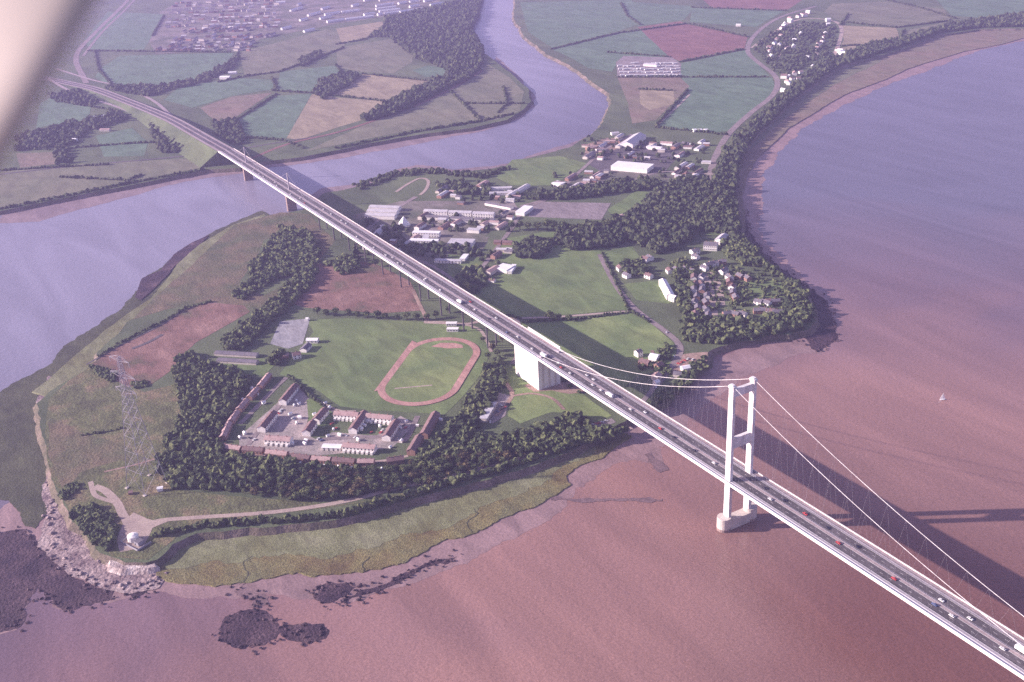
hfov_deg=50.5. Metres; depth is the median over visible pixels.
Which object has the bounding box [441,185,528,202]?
woodland
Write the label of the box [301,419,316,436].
terraced houses
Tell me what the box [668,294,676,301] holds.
house
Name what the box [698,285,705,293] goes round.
house
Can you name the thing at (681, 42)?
field
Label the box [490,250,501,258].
camp shed
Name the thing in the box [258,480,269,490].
tree
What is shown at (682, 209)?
woodland
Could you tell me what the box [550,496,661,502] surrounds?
seaweed rocks
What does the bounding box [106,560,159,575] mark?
rock ledge
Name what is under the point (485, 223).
camp shed
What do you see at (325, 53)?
hedgerow
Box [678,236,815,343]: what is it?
woodland
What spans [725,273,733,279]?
house
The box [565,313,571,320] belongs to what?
tree
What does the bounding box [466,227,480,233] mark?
camp building
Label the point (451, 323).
pavilion
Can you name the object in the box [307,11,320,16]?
terraced houses
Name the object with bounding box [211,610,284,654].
rocks
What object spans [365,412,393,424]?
terraced houses
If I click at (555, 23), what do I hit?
field
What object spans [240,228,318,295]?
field
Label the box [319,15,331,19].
terraced houses
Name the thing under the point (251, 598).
rocks
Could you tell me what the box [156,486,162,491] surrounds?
cabin
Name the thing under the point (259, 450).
brick terrace
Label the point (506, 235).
road
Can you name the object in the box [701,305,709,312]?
house
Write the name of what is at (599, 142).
bare ground
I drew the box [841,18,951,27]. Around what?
hedgerow
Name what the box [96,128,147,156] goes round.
field
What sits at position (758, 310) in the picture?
house
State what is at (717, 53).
hedgerow
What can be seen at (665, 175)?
woodland
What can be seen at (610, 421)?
car park
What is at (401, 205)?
road
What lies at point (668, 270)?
house
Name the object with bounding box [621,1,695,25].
field
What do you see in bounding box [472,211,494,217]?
camp building
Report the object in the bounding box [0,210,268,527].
foreshore
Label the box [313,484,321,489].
tree
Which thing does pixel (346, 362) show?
field
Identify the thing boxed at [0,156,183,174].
railway
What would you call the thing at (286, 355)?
hut
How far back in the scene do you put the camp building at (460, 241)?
1641.92 m
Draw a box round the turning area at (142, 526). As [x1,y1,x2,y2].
[117,512,169,551]
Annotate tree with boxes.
[223,343,231,350]
[246,482,253,488]
[249,486,258,495]
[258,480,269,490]
[267,356,275,361]
[276,352,282,357]
[276,477,283,481]
[276,482,283,488]
[276,489,285,497]
[282,479,289,483]
[284,491,291,497]
[286,474,294,480]
[292,492,300,499]
[294,478,304,484]
[295,485,304,491]
[299,488,309,496]
[300,472,308,479]
[302,493,310,500]
[304,478,315,485]
[307,469,316,475]
[313,307,320,313]
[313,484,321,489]
[314,478,321,483]
[316,469,326,477]
[320,473,330,481]
[320,490,328,496]
[327,472,334,477]
[328,483,335,489]
[328,486,337,493]
[330,491,338,497]
[331,307,338,313]
[335,474,343,480]
[338,479,347,489]
[342,466,350,472]
[343,477,351,483]
[347,486,356,496]
[351,482,360,488]
[352,463,361,471]
[352,488,362,495]
[354,473,364,479]
[355,476,365,481]
[359,480,367,487]
[361,485,367,491]
[365,478,374,487]
[368,467,378,474]
[369,482,379,491]
[372,258,378,264]
[373,310,381,317]
[380,470,388,477]
[381,483,389,489]
[385,485,392,491]
[389,473,400,481]
[393,483,399,488]
[399,465,408,471]
[402,311,410,319]
[408,471,415,478]
[411,460,417,466]
[412,312,420,320]
[414,454,422,462]
[418,460,425,467]
[420,476,428,483]
[426,459,435,467]
[426,475,436,483]
[432,310,438,315]
[435,464,443,473]
[437,473,445,478]
[443,462,450,470]
[445,455,453,462]
[452,450,459,457]
[456,450,467,460]
[459,465,465,470]
[470,453,477,461]
[482,452,489,458]
[483,457,492,466]
[494,349,500,355]
[498,446,509,453]
[499,457,506,462]
[502,449,511,459]
[507,220,515,227]
[515,446,524,452]
[516,220,523,226]
[525,445,534,451]
[532,221,541,230]
[537,445,545,451]
[542,219,550,229]
[544,310,553,318]
[548,220,558,229]
[550,313,557,319]
[559,220,566,226]
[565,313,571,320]
[600,220,609,225]
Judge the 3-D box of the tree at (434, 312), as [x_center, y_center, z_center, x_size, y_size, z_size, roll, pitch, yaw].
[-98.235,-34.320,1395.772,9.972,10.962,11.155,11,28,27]
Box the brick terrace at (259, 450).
[241,445,264,454]
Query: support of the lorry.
on the suspension bridge at (986, 634)
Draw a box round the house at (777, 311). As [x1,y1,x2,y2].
[772,308,782,313]
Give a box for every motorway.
[52,78,229,149]
[52,78,233,150]
[54,80,223,150]
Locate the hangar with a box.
[620,132,645,147]
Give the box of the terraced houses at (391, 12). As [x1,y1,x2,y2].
[383,7,422,14]
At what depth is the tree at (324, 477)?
1044.73 m
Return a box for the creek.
[239,556,251,584]
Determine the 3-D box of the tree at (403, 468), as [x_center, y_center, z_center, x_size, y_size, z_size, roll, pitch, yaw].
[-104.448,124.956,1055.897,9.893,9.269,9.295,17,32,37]
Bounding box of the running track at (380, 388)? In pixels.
[375,337,479,405]
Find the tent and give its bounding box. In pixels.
[398,216,410,226]
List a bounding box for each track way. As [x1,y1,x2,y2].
[88,481,115,502]
[94,484,128,522]
[411,289,428,320]
[424,317,511,324]
[424,321,492,351]
[494,381,513,415]
[512,310,627,318]
[512,393,564,409]
[659,94,689,123]
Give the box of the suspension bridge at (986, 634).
[514,327,1023,679]
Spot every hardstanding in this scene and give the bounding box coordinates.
[353,200,518,239]
[405,237,487,266]
[528,202,610,219]
[553,171,678,190]
[588,142,681,171]
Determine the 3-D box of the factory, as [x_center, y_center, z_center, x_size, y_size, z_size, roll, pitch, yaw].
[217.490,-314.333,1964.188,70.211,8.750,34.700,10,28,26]
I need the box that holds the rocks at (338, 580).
[304,579,361,609]
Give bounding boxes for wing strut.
[0,0,98,163]
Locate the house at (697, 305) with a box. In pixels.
[694,303,700,309]
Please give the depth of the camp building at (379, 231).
1711.34 m
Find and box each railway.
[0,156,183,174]
[241,135,319,148]
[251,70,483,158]
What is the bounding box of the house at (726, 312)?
[722,310,730,317]
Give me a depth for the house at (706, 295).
1406.59 m
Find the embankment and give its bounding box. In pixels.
[50,79,253,166]
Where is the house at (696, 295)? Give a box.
[693,292,699,300]
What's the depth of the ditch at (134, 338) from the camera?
1383.90 m
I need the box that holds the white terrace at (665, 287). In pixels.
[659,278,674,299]
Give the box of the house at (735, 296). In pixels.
[732,293,739,299]
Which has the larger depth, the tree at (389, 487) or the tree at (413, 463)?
the tree at (413, 463)
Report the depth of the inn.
1209.16 m
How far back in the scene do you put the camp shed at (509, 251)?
1600.91 m
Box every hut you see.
[120,532,150,550]
[280,353,288,358]
[653,379,660,384]
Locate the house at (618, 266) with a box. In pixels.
[616,264,621,271]
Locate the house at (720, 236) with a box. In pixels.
[714,233,728,244]
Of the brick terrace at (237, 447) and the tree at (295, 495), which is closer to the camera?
the tree at (295, 495)
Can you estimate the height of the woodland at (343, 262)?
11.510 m
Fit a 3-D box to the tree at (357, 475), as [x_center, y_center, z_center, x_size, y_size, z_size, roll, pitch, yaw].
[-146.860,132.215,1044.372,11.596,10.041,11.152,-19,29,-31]
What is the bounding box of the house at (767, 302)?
[762,299,771,306]
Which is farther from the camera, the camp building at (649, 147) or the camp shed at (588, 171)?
the camp building at (649, 147)
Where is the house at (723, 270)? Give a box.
[718,267,728,274]
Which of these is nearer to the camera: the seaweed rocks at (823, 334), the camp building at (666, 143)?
the seaweed rocks at (823, 334)
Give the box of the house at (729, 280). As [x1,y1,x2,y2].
[726,277,732,285]
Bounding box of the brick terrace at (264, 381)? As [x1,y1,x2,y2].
[256,372,271,388]
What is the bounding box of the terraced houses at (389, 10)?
[379,8,399,12]
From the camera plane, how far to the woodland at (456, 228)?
1725.67 m
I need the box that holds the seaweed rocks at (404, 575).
[340,557,454,602]
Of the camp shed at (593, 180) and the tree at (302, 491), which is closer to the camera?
the tree at (302, 491)
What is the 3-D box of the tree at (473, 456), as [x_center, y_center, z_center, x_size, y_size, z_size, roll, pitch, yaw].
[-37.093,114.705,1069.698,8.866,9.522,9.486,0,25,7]
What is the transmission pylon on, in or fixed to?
on the ground at (349, 202)
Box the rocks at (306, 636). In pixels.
[277,622,322,645]
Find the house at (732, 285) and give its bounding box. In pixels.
[728,283,735,289]
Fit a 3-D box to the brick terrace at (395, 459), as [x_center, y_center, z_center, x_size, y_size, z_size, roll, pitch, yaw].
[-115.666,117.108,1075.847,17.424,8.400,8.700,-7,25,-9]
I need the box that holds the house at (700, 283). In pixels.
[698,280,704,286]
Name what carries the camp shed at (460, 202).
on the hardstanding at (410, 211)
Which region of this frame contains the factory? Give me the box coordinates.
[611,161,653,172]
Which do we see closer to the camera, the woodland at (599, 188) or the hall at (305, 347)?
the hall at (305, 347)
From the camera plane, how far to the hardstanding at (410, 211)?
1784.09 m
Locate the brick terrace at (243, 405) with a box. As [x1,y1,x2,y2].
[235,397,249,412]
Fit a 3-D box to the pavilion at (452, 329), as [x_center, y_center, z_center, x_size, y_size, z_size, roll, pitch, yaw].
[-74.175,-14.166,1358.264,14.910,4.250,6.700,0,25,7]
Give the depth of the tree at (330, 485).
1029.40 m
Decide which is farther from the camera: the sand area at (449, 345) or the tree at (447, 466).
the sand area at (449, 345)
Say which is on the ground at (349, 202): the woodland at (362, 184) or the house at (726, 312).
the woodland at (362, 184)
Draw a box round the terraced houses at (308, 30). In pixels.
[303,28,314,32]
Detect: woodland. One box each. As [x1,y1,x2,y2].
[13,110,128,164]
[49,88,98,106]
[105,54,240,95]
[147,119,183,152]
[153,350,611,491]
[210,116,245,144]
[220,260,318,349]
[231,273,272,299]
[247,223,322,280]
[265,348,286,365]
[297,49,322,65]
[312,70,361,99]
[322,252,361,274]
[351,223,414,258]
[352,165,510,188]
[360,0,484,120]
[361,217,402,241]
[398,239,482,257]
[417,210,511,231]
[434,176,491,194]
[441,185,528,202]
[454,263,492,292]
[479,238,507,267]
[512,233,552,258]
[528,174,662,199]
[550,171,612,190]
[550,173,745,253]
[560,377,593,397]
[580,134,620,157]
[618,256,650,274]
[624,138,704,162]
[637,342,674,375]
[648,355,709,407]
[658,164,697,181]
[669,256,697,313]
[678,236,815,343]
[689,263,785,317]
[711,11,1023,189]
[753,20,838,73]
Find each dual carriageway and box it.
[73,0,128,82]
[82,0,134,55]
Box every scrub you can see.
[57,481,80,499]
[68,502,117,550]
[80,426,122,435]
[88,364,117,382]
[130,379,148,387]
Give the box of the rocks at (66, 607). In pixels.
[1,526,115,631]
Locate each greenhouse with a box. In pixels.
[214,350,258,357]
[216,357,258,364]
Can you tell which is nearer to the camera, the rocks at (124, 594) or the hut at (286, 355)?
the rocks at (124, 594)
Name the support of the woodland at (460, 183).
on the ground at (349, 202)
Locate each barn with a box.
[99,128,110,130]
[648,353,659,361]
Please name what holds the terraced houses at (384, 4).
on the estate ground at (163, 36)
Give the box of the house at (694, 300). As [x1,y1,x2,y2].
[691,298,697,305]
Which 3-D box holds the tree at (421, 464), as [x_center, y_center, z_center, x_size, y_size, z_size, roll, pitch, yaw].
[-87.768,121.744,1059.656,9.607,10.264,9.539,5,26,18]
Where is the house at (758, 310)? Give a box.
[753,307,764,313]
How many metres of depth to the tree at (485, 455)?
1068.59 m
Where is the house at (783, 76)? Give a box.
[780,73,787,78]
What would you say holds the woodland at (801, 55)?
on the ground at (349, 202)
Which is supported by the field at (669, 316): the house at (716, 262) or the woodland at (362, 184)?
the house at (716, 262)
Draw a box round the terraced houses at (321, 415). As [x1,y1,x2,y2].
[311,407,328,424]
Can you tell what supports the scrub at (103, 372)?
on the ground at (349, 202)
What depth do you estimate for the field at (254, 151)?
2236.48 m
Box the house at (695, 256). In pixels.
[691,253,699,259]
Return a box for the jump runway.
[395,385,431,388]
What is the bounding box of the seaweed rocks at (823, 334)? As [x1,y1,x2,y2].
[791,289,837,351]
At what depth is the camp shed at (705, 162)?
1974.03 m
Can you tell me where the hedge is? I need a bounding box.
[151,425,629,536]
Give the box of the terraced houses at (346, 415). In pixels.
[333,410,359,421]
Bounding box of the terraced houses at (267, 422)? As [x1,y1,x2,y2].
[257,410,277,432]
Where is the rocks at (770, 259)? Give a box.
[746,209,824,301]
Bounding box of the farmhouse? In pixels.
[219,76,230,79]
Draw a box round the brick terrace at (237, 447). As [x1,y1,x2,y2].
[222,443,241,452]
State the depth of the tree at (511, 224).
1687.76 m
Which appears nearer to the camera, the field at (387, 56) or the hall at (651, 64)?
the hall at (651, 64)
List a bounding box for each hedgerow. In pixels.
[0,162,109,170]
[0,167,204,208]
[45,140,168,149]
[47,92,120,110]
[59,173,141,180]
[87,49,230,52]
[93,49,112,83]
[96,299,211,356]
[151,15,164,35]
[217,70,280,81]
[237,93,277,117]
[239,134,303,148]
[270,76,276,88]
[271,88,312,92]
[281,46,344,70]
[287,374,327,407]
[334,94,383,100]
[334,112,513,148]
[335,35,371,44]
[362,72,426,80]
[446,88,480,119]
[465,101,524,103]
[497,85,508,112]
[501,311,521,318]
[522,310,627,321]
[551,22,687,48]
[601,251,651,322]
[606,50,670,56]
[615,74,678,77]
[620,2,640,24]
[638,87,672,90]
[654,88,688,125]
[654,125,727,134]
[678,74,767,77]
[679,48,743,61]
[689,22,747,36]
[691,6,787,10]
[838,12,848,24]
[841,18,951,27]
[841,28,905,45]
[887,0,956,18]
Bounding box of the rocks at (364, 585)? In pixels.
[334,549,461,605]
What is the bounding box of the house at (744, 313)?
[738,310,747,317]
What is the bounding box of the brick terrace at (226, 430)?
[219,421,232,440]
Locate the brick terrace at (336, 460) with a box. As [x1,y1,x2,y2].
[331,456,356,465]
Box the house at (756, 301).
[753,298,761,304]
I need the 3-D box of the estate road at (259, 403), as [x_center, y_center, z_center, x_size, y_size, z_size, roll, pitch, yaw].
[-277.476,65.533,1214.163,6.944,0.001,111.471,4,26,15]
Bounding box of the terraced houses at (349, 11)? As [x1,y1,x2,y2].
[341,9,359,12]
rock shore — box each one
[36,376,49,490]
[37,475,163,593]
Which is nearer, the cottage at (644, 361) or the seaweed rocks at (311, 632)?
the seaweed rocks at (311, 632)
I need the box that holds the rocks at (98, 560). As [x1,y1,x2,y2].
[41,481,167,587]
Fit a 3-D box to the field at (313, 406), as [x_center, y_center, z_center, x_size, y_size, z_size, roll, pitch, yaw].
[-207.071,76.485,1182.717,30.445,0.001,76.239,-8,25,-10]
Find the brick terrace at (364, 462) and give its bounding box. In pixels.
[357,457,374,466]
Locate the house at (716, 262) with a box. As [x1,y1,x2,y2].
[709,260,718,266]
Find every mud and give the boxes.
[0,38,1023,633]
[0,57,535,222]
[135,234,209,299]
[303,136,586,209]
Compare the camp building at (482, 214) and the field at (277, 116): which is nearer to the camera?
the camp building at (482, 214)
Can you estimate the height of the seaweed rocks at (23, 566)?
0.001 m
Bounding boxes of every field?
[0,158,207,206]
[3,125,147,168]
[16,152,55,167]
[36,95,90,127]
[45,368,180,490]
[48,417,150,487]
[64,460,461,559]
[84,12,163,48]
[92,302,249,386]
[95,53,232,84]
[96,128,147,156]
[133,212,334,319]
[164,78,272,107]
[201,93,270,120]
[222,375,444,460]
[223,358,274,375]
[239,29,344,74]
[239,93,311,137]
[240,140,303,157]
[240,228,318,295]
[277,66,338,90]
[280,318,490,413]
[287,94,381,139]
[294,259,420,312]
[305,64,523,151]
[307,396,332,427]
[336,21,382,41]
[336,39,412,72]
[337,74,427,99]
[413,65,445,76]
[433,260,484,285]
[448,254,482,290]
[474,253,627,316]
[492,232,627,263]
[496,156,585,184]
[504,364,611,423]
[520,0,635,46]
[522,313,675,387]
[552,29,666,71]
[603,246,638,266]
[608,189,648,213]
[616,56,680,76]
[618,77,688,123]
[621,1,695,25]
[621,238,782,343]
[624,280,674,303]
[638,21,747,60]
[640,89,674,109]
[643,127,723,154]
[659,77,773,131]
[681,50,768,75]
[690,8,782,26]
[704,0,800,9]
[705,230,719,234]
[740,280,784,298]
[752,14,843,76]
[824,1,950,26]
[832,46,855,52]
[841,25,898,44]
[900,20,955,34]
[937,0,1023,16]
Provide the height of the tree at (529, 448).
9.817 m
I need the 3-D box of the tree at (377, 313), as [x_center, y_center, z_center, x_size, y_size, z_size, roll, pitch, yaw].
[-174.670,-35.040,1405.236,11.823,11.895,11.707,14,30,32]
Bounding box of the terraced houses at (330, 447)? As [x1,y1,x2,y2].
[321,443,341,450]
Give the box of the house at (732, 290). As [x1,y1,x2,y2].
[730,288,735,296]
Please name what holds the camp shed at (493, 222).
on the hardstanding at (410, 211)
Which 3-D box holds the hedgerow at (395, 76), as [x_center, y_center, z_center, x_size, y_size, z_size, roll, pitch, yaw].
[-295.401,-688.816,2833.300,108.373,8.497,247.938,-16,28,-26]
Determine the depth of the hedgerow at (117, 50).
3394.27 m
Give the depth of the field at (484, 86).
2465.39 m
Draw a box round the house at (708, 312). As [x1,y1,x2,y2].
[705,310,711,316]
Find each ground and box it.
[0,0,533,214]
[33,0,1023,566]
[149,0,439,53]
[524,380,584,393]
[584,138,619,154]
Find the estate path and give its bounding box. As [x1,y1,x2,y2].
[317,399,355,411]
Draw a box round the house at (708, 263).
[703,261,713,266]
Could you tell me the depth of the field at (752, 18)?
3470.74 m
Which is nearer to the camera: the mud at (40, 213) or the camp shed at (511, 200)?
the camp shed at (511, 200)
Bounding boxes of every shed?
[414,222,426,229]
[418,212,429,219]
[435,185,448,192]
[436,190,449,198]
[437,217,447,222]
[438,222,450,229]
[450,219,461,226]
[457,201,465,204]
[475,180,489,186]
[479,220,488,226]
[479,402,496,422]
[485,265,499,275]
[489,220,499,224]
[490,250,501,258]
[493,240,501,244]
[494,221,508,229]
[496,248,506,252]
[499,210,508,216]
[502,240,513,244]
[504,249,512,253]
[505,189,519,197]
[505,198,514,202]
[506,215,514,219]
[513,195,520,198]
[517,183,529,192]
[564,173,576,180]
[582,151,595,158]
[584,170,593,173]
[586,178,597,182]
[590,171,602,178]
[614,133,623,138]
[671,142,681,149]
[671,168,681,174]
[673,371,681,377]
[674,162,687,169]
[676,151,684,157]
[680,365,690,370]
[683,145,692,148]
[685,163,694,169]
[692,168,703,174]
[694,144,704,150]
[701,160,710,163]
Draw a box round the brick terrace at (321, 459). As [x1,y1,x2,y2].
[310,454,331,463]
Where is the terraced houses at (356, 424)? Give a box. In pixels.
[348,410,368,433]
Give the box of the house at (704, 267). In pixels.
[700,264,708,271]
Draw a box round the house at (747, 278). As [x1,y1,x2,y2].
[743,274,751,281]
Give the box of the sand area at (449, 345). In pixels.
[431,343,462,347]
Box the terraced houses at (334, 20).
[326,18,344,22]
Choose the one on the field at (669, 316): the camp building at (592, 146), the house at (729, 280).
the house at (729, 280)
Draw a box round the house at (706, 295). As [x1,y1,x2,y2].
[703,292,709,299]
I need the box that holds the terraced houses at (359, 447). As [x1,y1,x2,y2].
[341,442,376,454]
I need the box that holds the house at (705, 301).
[701,298,709,305]
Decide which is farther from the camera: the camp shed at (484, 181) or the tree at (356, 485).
the camp shed at (484, 181)
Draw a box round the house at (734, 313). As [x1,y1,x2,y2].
[731,310,739,316]
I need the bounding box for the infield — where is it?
[385,340,472,401]
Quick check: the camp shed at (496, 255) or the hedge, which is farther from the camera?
the camp shed at (496, 255)
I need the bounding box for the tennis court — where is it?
[270,318,309,348]
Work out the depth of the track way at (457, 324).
1381.73 m
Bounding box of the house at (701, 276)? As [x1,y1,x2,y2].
[697,273,705,280]
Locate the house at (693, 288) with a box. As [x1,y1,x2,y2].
[690,285,696,293]
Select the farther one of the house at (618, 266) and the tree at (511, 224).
the tree at (511, 224)
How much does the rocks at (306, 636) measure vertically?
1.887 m
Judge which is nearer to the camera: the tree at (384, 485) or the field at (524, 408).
the tree at (384, 485)
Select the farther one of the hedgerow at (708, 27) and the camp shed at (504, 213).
the hedgerow at (708, 27)
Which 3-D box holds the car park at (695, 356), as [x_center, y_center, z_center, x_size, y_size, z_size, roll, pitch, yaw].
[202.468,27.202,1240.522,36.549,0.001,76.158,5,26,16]
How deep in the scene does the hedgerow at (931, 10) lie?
3391.89 m
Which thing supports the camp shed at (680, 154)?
on the ground at (349, 202)
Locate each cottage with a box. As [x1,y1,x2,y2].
[634,348,642,357]
[638,357,650,367]
[654,361,663,366]
[689,248,700,253]
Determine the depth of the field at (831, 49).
2988.71 m
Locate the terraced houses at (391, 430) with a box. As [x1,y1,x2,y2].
[381,418,400,441]
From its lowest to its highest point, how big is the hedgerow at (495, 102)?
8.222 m
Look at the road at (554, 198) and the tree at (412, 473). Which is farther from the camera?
the road at (554, 198)
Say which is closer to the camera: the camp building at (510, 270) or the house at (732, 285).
the house at (732, 285)
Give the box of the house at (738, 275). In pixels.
[735,272,743,279]
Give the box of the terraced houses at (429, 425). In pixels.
[420,410,439,438]
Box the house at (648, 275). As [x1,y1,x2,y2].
[644,272,653,279]
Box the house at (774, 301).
[771,298,780,304]
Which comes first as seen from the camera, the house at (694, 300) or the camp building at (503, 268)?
the house at (694, 300)
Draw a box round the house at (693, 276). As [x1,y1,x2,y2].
[690,273,696,279]
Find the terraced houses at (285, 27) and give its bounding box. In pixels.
[280,25,291,29]
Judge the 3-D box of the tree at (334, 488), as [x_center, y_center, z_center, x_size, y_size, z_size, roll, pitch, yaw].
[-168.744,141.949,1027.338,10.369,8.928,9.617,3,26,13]
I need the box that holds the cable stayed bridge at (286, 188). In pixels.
[218,147,315,211]
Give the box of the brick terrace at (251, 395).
[246,386,259,400]
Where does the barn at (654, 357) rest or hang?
on the ground at (349, 202)
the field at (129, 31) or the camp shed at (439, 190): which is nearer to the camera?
the camp shed at (439, 190)
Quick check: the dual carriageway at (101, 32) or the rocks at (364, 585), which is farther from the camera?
the dual carriageway at (101, 32)
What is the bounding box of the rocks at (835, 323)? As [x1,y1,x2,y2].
[788,289,841,351]
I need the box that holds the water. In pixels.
[0,0,1023,681]
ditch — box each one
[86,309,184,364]
[132,334,163,348]
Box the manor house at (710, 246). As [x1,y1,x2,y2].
[703,241,718,250]
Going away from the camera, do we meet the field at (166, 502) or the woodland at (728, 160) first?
the field at (166, 502)
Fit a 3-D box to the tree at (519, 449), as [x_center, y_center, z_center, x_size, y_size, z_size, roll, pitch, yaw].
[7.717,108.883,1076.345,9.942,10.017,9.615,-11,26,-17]
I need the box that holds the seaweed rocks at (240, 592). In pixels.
[234,589,268,607]
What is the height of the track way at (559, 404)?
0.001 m
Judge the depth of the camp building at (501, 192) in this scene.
1862.28 m
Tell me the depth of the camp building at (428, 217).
1757.92 m
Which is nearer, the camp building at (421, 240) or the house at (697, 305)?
the house at (697, 305)
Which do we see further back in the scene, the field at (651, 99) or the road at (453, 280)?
the field at (651, 99)
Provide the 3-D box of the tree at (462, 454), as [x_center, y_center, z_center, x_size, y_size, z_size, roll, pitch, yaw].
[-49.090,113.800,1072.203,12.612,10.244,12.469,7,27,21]
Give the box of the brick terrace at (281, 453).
[264,448,289,458]
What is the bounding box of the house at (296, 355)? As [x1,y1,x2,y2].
[292,351,300,359]
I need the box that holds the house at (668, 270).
[665,267,672,273]
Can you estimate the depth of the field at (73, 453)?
1126.06 m
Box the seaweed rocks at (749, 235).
[745,210,814,297]
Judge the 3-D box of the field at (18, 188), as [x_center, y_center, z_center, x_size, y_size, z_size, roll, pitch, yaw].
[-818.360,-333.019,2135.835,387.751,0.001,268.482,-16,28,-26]
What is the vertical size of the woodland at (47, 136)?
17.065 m
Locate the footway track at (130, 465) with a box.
[104,450,179,471]
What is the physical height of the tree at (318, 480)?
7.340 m
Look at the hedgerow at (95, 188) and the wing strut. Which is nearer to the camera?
the wing strut
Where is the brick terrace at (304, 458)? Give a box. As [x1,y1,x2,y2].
[289,452,311,462]
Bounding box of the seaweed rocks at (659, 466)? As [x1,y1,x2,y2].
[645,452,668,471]
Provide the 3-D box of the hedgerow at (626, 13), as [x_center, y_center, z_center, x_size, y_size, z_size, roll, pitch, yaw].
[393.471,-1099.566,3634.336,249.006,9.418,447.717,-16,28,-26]
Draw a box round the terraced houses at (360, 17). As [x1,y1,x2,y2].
[345,15,373,20]
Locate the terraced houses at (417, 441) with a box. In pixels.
[406,433,423,455]
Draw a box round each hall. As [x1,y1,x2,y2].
[299,342,311,352]
[643,63,658,66]
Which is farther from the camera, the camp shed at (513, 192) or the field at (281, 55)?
the field at (281, 55)
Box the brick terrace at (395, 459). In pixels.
[386,455,403,464]
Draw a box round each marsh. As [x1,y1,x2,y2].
[32,214,265,395]
[156,432,632,586]
[163,445,596,568]
[737,30,1023,231]
[749,57,882,149]
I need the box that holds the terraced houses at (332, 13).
[324,11,340,15]
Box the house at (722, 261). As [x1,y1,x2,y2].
[719,258,726,264]
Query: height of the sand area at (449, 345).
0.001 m
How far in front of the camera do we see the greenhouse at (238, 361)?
1302.58 m
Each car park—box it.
[488,393,509,423]
[593,418,614,426]
[672,352,707,377]
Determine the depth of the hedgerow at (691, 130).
2188.07 m
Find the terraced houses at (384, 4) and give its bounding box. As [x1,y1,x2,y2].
[375,2,393,6]
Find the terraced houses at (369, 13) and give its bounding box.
[363,12,374,15]
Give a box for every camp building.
[364,212,396,219]
[367,208,399,214]
[369,205,401,210]
[373,224,383,236]
[409,238,438,244]
[412,230,440,237]
[423,209,448,214]
[425,215,448,219]
[434,258,461,263]
[447,238,474,247]
[448,210,472,216]
[450,216,472,220]
[459,254,468,260]
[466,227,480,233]
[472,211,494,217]
[474,217,494,222]
[485,201,513,209]
[489,191,511,195]
[491,186,511,190]
[497,263,514,273]
[507,264,516,273]
[515,205,532,215]
[552,180,564,186]
[585,145,596,150]
[610,131,618,135]
[646,145,662,149]
[660,141,673,145]
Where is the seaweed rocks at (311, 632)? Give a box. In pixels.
[279,623,328,642]
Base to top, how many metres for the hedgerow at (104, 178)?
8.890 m
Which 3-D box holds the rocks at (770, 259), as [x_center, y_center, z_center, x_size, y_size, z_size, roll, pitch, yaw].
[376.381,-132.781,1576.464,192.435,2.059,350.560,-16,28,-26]
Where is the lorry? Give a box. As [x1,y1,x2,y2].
[1014,643,1023,653]
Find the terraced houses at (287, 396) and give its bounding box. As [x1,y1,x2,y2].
[278,383,299,404]
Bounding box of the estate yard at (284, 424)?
[239,387,411,454]
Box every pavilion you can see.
[306,338,318,342]
[446,321,456,325]
[446,327,458,331]
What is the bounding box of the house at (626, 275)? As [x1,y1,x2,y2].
[622,271,630,278]
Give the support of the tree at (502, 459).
on the ground at (349, 202)
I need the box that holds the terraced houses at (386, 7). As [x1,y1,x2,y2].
[375,5,395,9]
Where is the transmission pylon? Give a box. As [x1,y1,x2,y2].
[109,355,168,496]
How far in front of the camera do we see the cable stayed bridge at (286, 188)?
1931.11 m
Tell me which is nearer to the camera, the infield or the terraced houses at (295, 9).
the infield
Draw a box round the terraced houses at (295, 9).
[289,6,302,11]
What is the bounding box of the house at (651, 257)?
[646,254,653,260]
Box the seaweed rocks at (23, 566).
[0,529,113,631]
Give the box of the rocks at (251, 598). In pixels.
[225,586,273,610]
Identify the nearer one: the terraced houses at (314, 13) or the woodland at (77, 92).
the woodland at (77, 92)
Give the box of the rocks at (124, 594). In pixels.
[122,579,161,599]
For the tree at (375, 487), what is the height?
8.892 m
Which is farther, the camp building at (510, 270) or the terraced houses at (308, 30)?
the terraced houses at (308, 30)
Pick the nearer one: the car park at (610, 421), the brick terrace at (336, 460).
the brick terrace at (336, 460)
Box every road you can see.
[51,79,124,110]
[57,69,171,114]
[117,427,632,536]
[238,377,287,423]
[239,453,407,462]
[246,404,281,444]
[316,416,419,442]
[350,196,416,239]
[359,254,459,286]
[395,178,429,194]
[476,134,632,273]
[510,318,520,363]
[520,171,689,206]
[597,254,683,383]
[642,385,655,400]
[704,274,717,315]
[707,169,711,179]
[707,272,724,304]
[708,6,816,168]
[750,18,843,54]
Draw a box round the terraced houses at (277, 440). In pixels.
[263,434,293,446]
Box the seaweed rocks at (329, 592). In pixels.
[313,582,355,602]
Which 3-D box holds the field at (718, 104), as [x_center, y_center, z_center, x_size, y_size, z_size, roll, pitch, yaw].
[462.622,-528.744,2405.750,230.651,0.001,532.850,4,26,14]
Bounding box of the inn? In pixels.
[651,371,661,379]
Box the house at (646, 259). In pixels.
[642,255,649,262]
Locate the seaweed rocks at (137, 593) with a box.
[128,590,146,598]
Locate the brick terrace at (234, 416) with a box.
[227,409,240,423]
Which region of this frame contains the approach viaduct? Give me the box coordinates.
[298,199,562,359]
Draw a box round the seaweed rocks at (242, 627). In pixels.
[218,609,279,647]
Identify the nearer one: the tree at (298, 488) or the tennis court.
the tree at (298, 488)
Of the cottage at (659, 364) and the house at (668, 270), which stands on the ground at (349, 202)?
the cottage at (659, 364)

